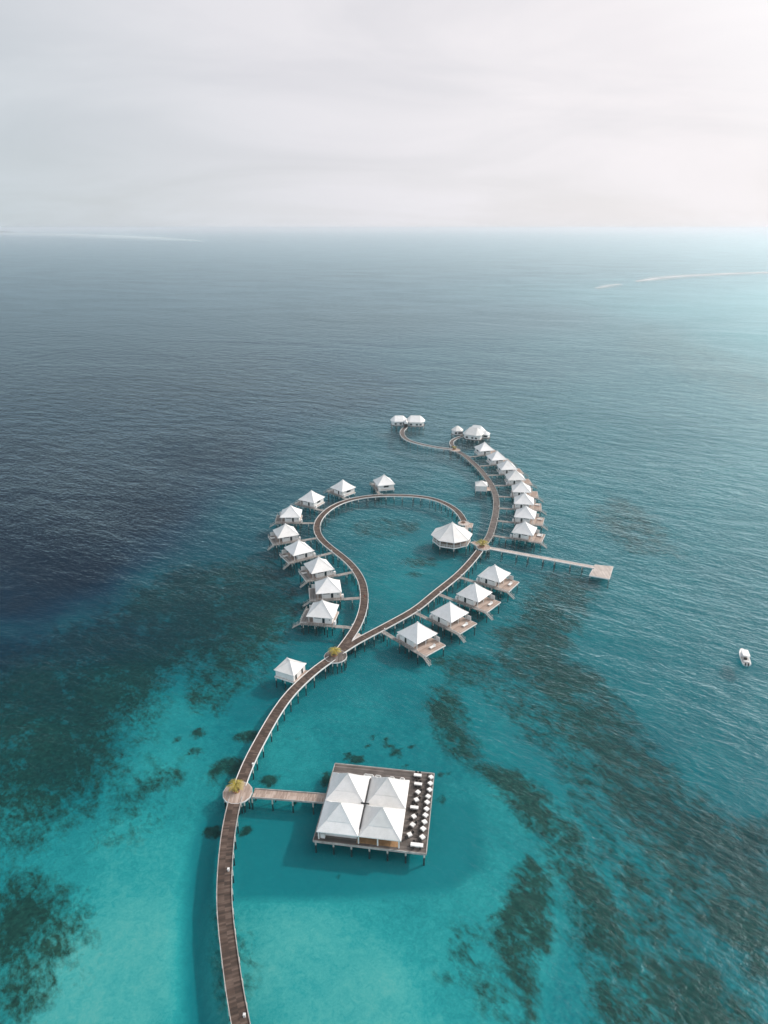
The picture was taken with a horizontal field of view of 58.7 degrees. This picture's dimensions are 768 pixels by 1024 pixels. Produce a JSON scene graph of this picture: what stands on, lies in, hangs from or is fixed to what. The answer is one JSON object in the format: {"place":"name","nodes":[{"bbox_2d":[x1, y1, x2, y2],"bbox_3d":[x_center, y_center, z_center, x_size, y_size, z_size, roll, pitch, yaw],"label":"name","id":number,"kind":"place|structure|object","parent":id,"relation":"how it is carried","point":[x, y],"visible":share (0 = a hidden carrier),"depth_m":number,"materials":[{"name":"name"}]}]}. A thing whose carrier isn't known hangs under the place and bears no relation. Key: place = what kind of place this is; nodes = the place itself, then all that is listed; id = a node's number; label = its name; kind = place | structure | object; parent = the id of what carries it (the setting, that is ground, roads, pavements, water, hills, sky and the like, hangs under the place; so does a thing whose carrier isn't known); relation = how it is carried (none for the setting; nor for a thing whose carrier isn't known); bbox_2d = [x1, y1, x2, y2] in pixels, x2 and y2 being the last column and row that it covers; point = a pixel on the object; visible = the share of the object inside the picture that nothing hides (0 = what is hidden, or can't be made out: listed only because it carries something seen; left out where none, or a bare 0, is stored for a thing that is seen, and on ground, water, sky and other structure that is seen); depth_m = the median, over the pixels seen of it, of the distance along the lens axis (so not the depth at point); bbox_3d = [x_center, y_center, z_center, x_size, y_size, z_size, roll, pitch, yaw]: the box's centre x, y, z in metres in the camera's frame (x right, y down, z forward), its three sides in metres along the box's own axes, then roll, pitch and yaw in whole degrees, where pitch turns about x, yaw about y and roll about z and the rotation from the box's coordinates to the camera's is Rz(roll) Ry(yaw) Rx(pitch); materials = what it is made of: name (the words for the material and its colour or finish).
{"place":"outdoors","nodes":[
{"label":"outdoors","id":0,"kind":"place"},
{"bbox_2d":[38,234,199,240],"bbox_3d":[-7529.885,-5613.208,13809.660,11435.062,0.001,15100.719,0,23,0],"label":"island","id":1,"kind":"structure","parent":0,"point":[110,235],"depth_m":10648.25,"materials":[{"name":"grey"}]},
{"bbox_2d":[0,239,767,1023],"bbox_3d":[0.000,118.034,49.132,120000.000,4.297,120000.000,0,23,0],"label":"sea","id":2,"kind":"structure","parent":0,"point":[140,695],"depth_m":205.43,"materials":[{"name":"teal liquid"}]},
{"bbox_2d":[216,796,250,1023],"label":"boardwalk","id":3,"kind":"structure","parent":2,"relation":"on","point":[234,987],"depth_m":131.44,"materials":[{"name":"brown wood"}]},
{"bbox_2d":[223,782,252,814],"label":"round platform","id":4,"kind":"structure","parent":2,"relation":"on","point":[245,794],"depth_m":160.84,"materials":[{"name":"white paint"}]},
{"bbox_2d":[267,523,301,558],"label":"villa","id":5,"kind":"object","parent":2,"relation":"on","point":[285,533],"visible":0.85,"depth_m":290.68,"materials":[{"name":"white paint"}]},
{"bbox_2d":[236,656,334,785],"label":"boardwalk","id":6,"kind":"structure","parent":2,"relation":"on","point":[266,729],"depth_m":185.44,"materials":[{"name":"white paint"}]},
{"bbox_2d":[269,505,302,535],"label":"villa","id":7,"kind":"object","parent":2,"relation":"on","point":[290,514],"visible":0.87,"depth_m":309.47,"materials":[{"name":"white paint"}]},
{"bbox_2d":[251,788,326,814],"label":"walkway","id":8,"kind":"structure","parent":2,"relation":"on","point":[289,795],"depth_m":160.47,"materials":[{"name":"beige wood"}]},
{"bbox_2d":[274,658,307,690],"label":"hut","id":9,"kind":"object","parent":2,"relation":"on","point":[291,671],"visible":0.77,"depth_m":202.38,"materials":[{"name":"white paint"}]},
{"bbox_2d":[279,540,316,575],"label":"villa","id":10,"kind":"object","parent":2,"relation":"on","point":[299,551],"visible":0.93,"depth_m":275.68,"materials":[{"name":"white paint"}]},
{"bbox_2d":[291,490,324,519],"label":"villa","id":11,"kind":"object","parent":2,"relation":"on","point":[311,499],"visible":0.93,"depth_m":328.13,"materials":[{"name":"white paint"}]},
{"bbox_2d":[302,522,313,533],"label":"walkway","id":12,"kind":"structure","parent":2,"relation":"on","point":[308,523],"depth_m":309.32,"materials":[{"name":"grey wood"}]},
{"bbox_2d":[302,537,317,550],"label":"walkway","id":13,"kind":"structure","parent":2,"relation":"on","point":[309,539],"depth_m":293.68,"materials":[{"name":"grey wood"}]},
{"bbox_2d":[292,600,338,636],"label":"villa","id":14,"kind":"object","parent":2,"relation":"on","point":[322,613],"visible":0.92,"depth_m":230.66,"materials":[{"name":"white paint"}]},
{"bbox_2d":[298,557,336,590],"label":"villa","id":15,"kind":"object","parent":2,"relation":"on","point":[317,568],"visible":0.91,"depth_m":261.20,"materials":[{"name":"white paint"}]},
{"bbox_2d":[302,576,343,608],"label":"villa","id":16,"kind":"object","parent":2,"relation":"on","point":[327,588],"visible":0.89,"depth_m":245.95,"materials":[{"name":"white paint"}]},
{"bbox_2d":[317,552,333,563],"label":"walkway","id":17,"kind":"structure","parent":2,"relation":"on","point":[326,554],"depth_m":279.47,"materials":[{"name":"beige wood"}]},
{"bbox_2d":[324,650,346,673],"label":"round platform","id":18,"kind":"structure","parent":2,"relation":"on","point":[341,657],"depth_m":212.12,"materials":[{"name":"white paint"}]},
{"bbox_2d":[323,479,355,506],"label":"villa","id":19,"kind":"object","parent":2,"relation":"on","point":[342,488],"visible":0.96,"depth_m":342.27,"materials":[{"name":"white paint"}]},
{"bbox_2d":[335,625,351,638],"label":"walkway","id":20,"kind":"structure","parent":2,"relation":"on","point":[342,627],"depth_m":228.85,"materials":[{"name":"beige wood"}]},
{"bbox_2d":[336,571,353,582],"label":"walkway","id":21,"kind":"structure","parent":2,"relation":"on","point":[345,573],"depth_m":263.94,"materials":[{"name":"beige wood"}]},
{"bbox_2d":[344,597,359,609],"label":"walkway","id":22,"kind":"structure","parent":2,"relation":"on","point":[352,598],"depth_m":246.14,"materials":[{"name":"beige wood"}]},
{"bbox_2d":[313,763,434,865],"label":"restaurant","id":23,"kind":"structure","parent":2,"relation":"on","point":[359,809],"depth_m":152.19,"materials":[{"name":"white paint"}]},
{"bbox_2d":[410,805,418,809],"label":"dining table","id":24,"kind":"object","parent":23,"relation":"on","point":[413,807],"visible":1,"depth_m":156.19,"materials":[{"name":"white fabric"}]},
{"bbox_2d":[410,842,422,848],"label":"dining table","id":25,"kind":"object","parent":23,"relation":"on","point":[415,844],"visible":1,"depth_m":146.77,"materials":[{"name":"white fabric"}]},
{"bbox_2d":[414,782,421,786],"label":"dining table","id":26,"kind":"object","parent":23,"relation":"on","point":[418,783],"visible":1,"depth_m":162.93,"materials":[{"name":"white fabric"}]},
{"bbox_2d":[369,474,394,500],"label":"villa","id":27,"kind":"object","parent":2,"relation":"on","point":[383,483],"visible":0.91,"depth_m":348.83,"materials":[{"name":"white paint"}]},
{"bbox_2d":[381,630,394,646],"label":"walkway","id":28,"kind":"structure","parent":2,"relation":"on","point":[387,634],"depth_m":224.90,"materials":[{"name":"beige wood"}]},
{"bbox_2d":[313,494,466,653],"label":"boardwalk","id":29,"kind":"structure","parent":2,"relation":"on","point":[352,633],"depth_m":288.36,"materials":[{"name":"white paint"}]},
{"bbox_2d":[390,415,424,434],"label":"spa building","id":30,"kind":"structure","parent":2,"relation":"on","point":[411,421],"depth_m":459.85,"materials":[{"name":"white paint"}]},
{"bbox_2d":[339,550,482,657],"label":"boardwalk","id":31,"kind":"structure","parent":2,"relation":"on","point":[442,587],"depth_m":239.51,"materials":[{"name":"white paint"}]},
{"bbox_2d":[393,621,445,665],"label":"villa","id":32,"kind":"object","parent":2,"relation":"on","point":[417,638],"visible":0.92,"depth_m":218.13,"materials":[{"name":"white paint"}]},
{"bbox_2d":[414,612,426,624],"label":"walkway","id":33,"kind":"structure","parent":2,"relation":"on","point":[420,615],"depth_m":235.36,"materials":[{"name":"beige wood"}]},
{"bbox_2d":[400,427,452,459],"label":"boardwalk","id":34,"kind":"structure","parent":2,"relation":"on","point":[403,436],"depth_m":424.45,"materials":[{"name":"white paint"}]},
{"bbox_2d":[437,594,453,604],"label":"walkway","id":35,"kind":"structure","parent":2,"relation":"on","point":[446,597],"depth_m":247.47,"materials":[{"name":"beige wood"}]},
{"bbox_2d":[431,522,471,557],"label":"pavilion","id":36,"kind":"structure","parent":2,"relation":"on","point":[452,535],"depth_m":287.20,"materials":[{"name":"white paint"}]},
{"bbox_2d":[427,602,476,644],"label":"villa","id":37,"kind":"object","parent":2,"relation":"on","point":[450,617],"visible":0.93,"depth_m":229.84,"materials":[{"name":"white paint"}]},
{"bbox_2d":[450,448,459,460],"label":"round platform","id":38,"kind":"structure","parent":2,"relation":"on","point":[456,450],"depth_m":411.17,"materials":[{"name":"white paint"}]},
{"bbox_2d":[449,436,462,451],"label":"boardwalk","id":39,"kind":"structure","parent":2,"relation":"on","point":[451,443],"depth_m":427.97,"materials":[{"name":"white paint"}]},
{"bbox_2d":[458,521,469,530],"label":"round platform","id":40,"kind":"structure","parent":2,"relation":"on","point":[463,524],"depth_m":308.26,"materials":[{"name":"white paint"}]},
{"bbox_2d":[459,577,474,586],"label":"walkway","id":41,"kind":"structure","parent":2,"relation":"on","point":[467,579],"depth_m":260.07,"materials":[{"name":"beige wood"}]},
{"bbox_2d":[465,523,472,537],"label":"landing","id":42,"kind":"object","parent":2,"relation":"on","point":[470,525],"visible":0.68,"depth_m":306.25,"materials":[{"name":"white paint"}]},
{"bbox_2d":[451,425,490,449],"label":"spa building","id":43,"kind":"structure","parent":2,"relation":"on","point":[478,433],"depth_m":433.27,"materials":[{"name":"white paint"}]},
{"bbox_2d":[469,541,479,551],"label":"walkway","id":44,"kind":"structure","parent":2,"relation":"on","point":[474,544],"depth_m":289.19,"materials":[{"name":"white paint"}]},
{"bbox_2d":[453,583,500,622],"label":"villa","id":45,"kind":"object","parent":2,"relation":"on","point":[474,597],"visible":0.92,"depth_m":242.14,"materials":[{"name":"white paint"}]},
{"bbox_2d":[455,451,499,546],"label":"boardwalk","id":46,"kind":"structure","parent":2,"relation":"on","point":[493,525],"depth_m":339.67,"materials":[{"name":"brown wood"}]},
{"bbox_2d":[475,480,490,499],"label":"hut","id":47,"kind":"object","parent":2,"relation":"on","point":[481,485],"visible":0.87,"depth_m":347.26,"materials":[{"name":"white paint"}]},
{"bbox_2d":[476,544,489,559],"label":"round platform","id":48,"kind":"structure","parent":2,"relation":"on","point":[486,548],"depth_m":285.12,"materials":[{"name":"white paint"}]},
{"bbox_2d":[478,465,490,474],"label":"walkway","id":49,"kind":"structure","parent":2,"relation":"on","point":[487,466],"depth_m":383.88,"materials":[{"name":"grey wood"}]},
{"bbox_2d":[474,442,501,464],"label":"villa","id":50,"kind":"object","parent":2,"relation":"on","point":[483,449],"visible":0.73,"depth_m":401.97,"materials":[{"name":"white paint"}]},
{"bbox_2d":[488,474,499,481],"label":"walkway","id":51,"kind":"structure","parent":2,"relation":"on","point":[496,475],"depth_m":368.83,"materials":[{"name":"grey wood"}]},
{"bbox_2d":[474,564,518,601],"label":"villa","id":52,"kind":"object","parent":2,"relation":"on","point":[494,576],"visible":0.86,"depth_m":255.20,"materials":[{"name":"white paint"}]},
{"bbox_2d":[492,535,508,546],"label":"walkway","id":53,"kind":"structure","parent":2,"relation":"on","point":[499,537],"depth_m":295.68,"materials":[{"name":"grey wood"}]},
{"bbox_2d":[486,451,517,473],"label":"villa","id":54,"kind":"object","parent":2,"relation":"on","point":[494,458],"visible":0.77,"depth_m":385.99,"materials":[{"name":"white paint"}]},
{"bbox_2d":[497,520,511,530],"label":"walkway","id":55,"kind":"structure","parent":2,"relation":"on","point":[502,521],"depth_m":310.68,"materials":[{"name":"grey wood"}]},
{"bbox_2d":[499,507,511,517],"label":"walkway","id":56,"kind":"structure","parent":2,"relation":"on","point":[505,509],"depth_m":325.07,"materials":[{"name":"grey wood"}]},
{"bbox_2d":[496,460,527,481],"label":"villa","id":57,"kind":"object","parent":2,"relation":"on","point":[505,467],"visible":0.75,"depth_m":370.40,"materials":[{"name":"white paint"}]},
{"bbox_2d":[504,470,537,493],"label":"villa","id":58,"kind":"object","parent":2,"relation":"on","point":[514,477],"visible":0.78,"depth_m":355.16,"materials":[{"name":"white paint"}]},
{"bbox_2d":[510,481,543,504],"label":"villa","id":59,"kind":"object","parent":2,"relation":"on","point":[520,488],"visible":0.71,"depth_m":339.18,"materials":[{"name":"white paint"}]},
{"bbox_2d":[509,521,547,552],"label":"villa","id":60,"kind":"object","parent":2,"relation":"on","point":[525,531],"visible":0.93,"depth_m":293.03,"materials":[{"name":"white paint"}]},
{"bbox_2d":[512,492,546,517],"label":"villa","id":61,"kind":"object","parent":2,"relation":"on","point":[524,499],"visible":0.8,"depth_m":324.54,"materials":[{"name":"white paint"}]},
{"bbox_2d":[512,506,547,533],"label":"villa","id":62,"kind":"object","parent":2,"relation":"on","point":[527,515],"visible":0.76,"depth_m":309.23,"materials":[{"name":"white paint"}]},
{"bbox_2d":[486,547,594,573],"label":"jetty","id":63,"kind":"object","parent":2,"relation":"on","point":[543,558],"visible":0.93,"depth_m":276.75,"materials":[{"name":"white paint"}]},
{"bbox_2d":[589,564,612,588],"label":"swimming platform","id":64,"kind":"structure","parent":2,"relation":"on","point":[601,571],"depth_m":265.18,"materials":[{"name":"white paint"}]},
{"bbox_2d":[0,230,767,857],"bbox_3d":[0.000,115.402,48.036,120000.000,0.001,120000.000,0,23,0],"label":"water","id":65,"kind":"structure","parent":0,"point":[280,246],"depth_m":1289.86,"materials":[{"name":"blue liquid"}]},
{"bbox_2d":[636,272,767,281],"bbox_3d":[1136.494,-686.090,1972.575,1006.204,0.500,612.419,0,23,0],"label":"surf","id":66,"kind":"structure","parent":65,"relation":"on","point":[696,275],"depth_m":1930.01,"materials":[{"name":"liquid"}]},
{"bbox_2d":[739,648,750,667],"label":"motor boat","id":67,"kind":"object","parent":65,"relation":"on","point":[744,655],"visible":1,"depth_m":212.50,"materials":[{"name":"white plastic"}]},
{"bbox_2d":[0,0,767,229],"label":"sky","id":68,"kind":"structure","parent":0,"point":[115,114],"materials":[{"name":"white"}]},
{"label":"planter","id":69,"kind":"object","parent":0,"visible":0},
{"bbox_2d":[225,778,243,792],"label":"palm tree","id":70,"kind":"object","parent":69,"relation":"in","point":[234,783],"visible":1,"depth_m":161.05,"materials":[{"name":"plant"}]},
{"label":"planter","id":71,"kind":"object","parent":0,"visible":0},
{"bbox_2d":[328,647,340,654],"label":"palm tree","id":72,"kind":"object","parent":71,"relation":"in","point":[333,650],"visible":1,"depth_m":212.13,"materials":[{"name":"plant"}]},
{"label":"planter","id":73,"kind":"object","parent":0,"visible":0},
{"bbox_2d":[475,539,488,545],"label":"palm tree","id":74,"kind":"object","parent":73,"relation":"in","point":[482,543],"visible":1,"depth_m":284.32,"materials":[{"name":"green plant"}]}
]}

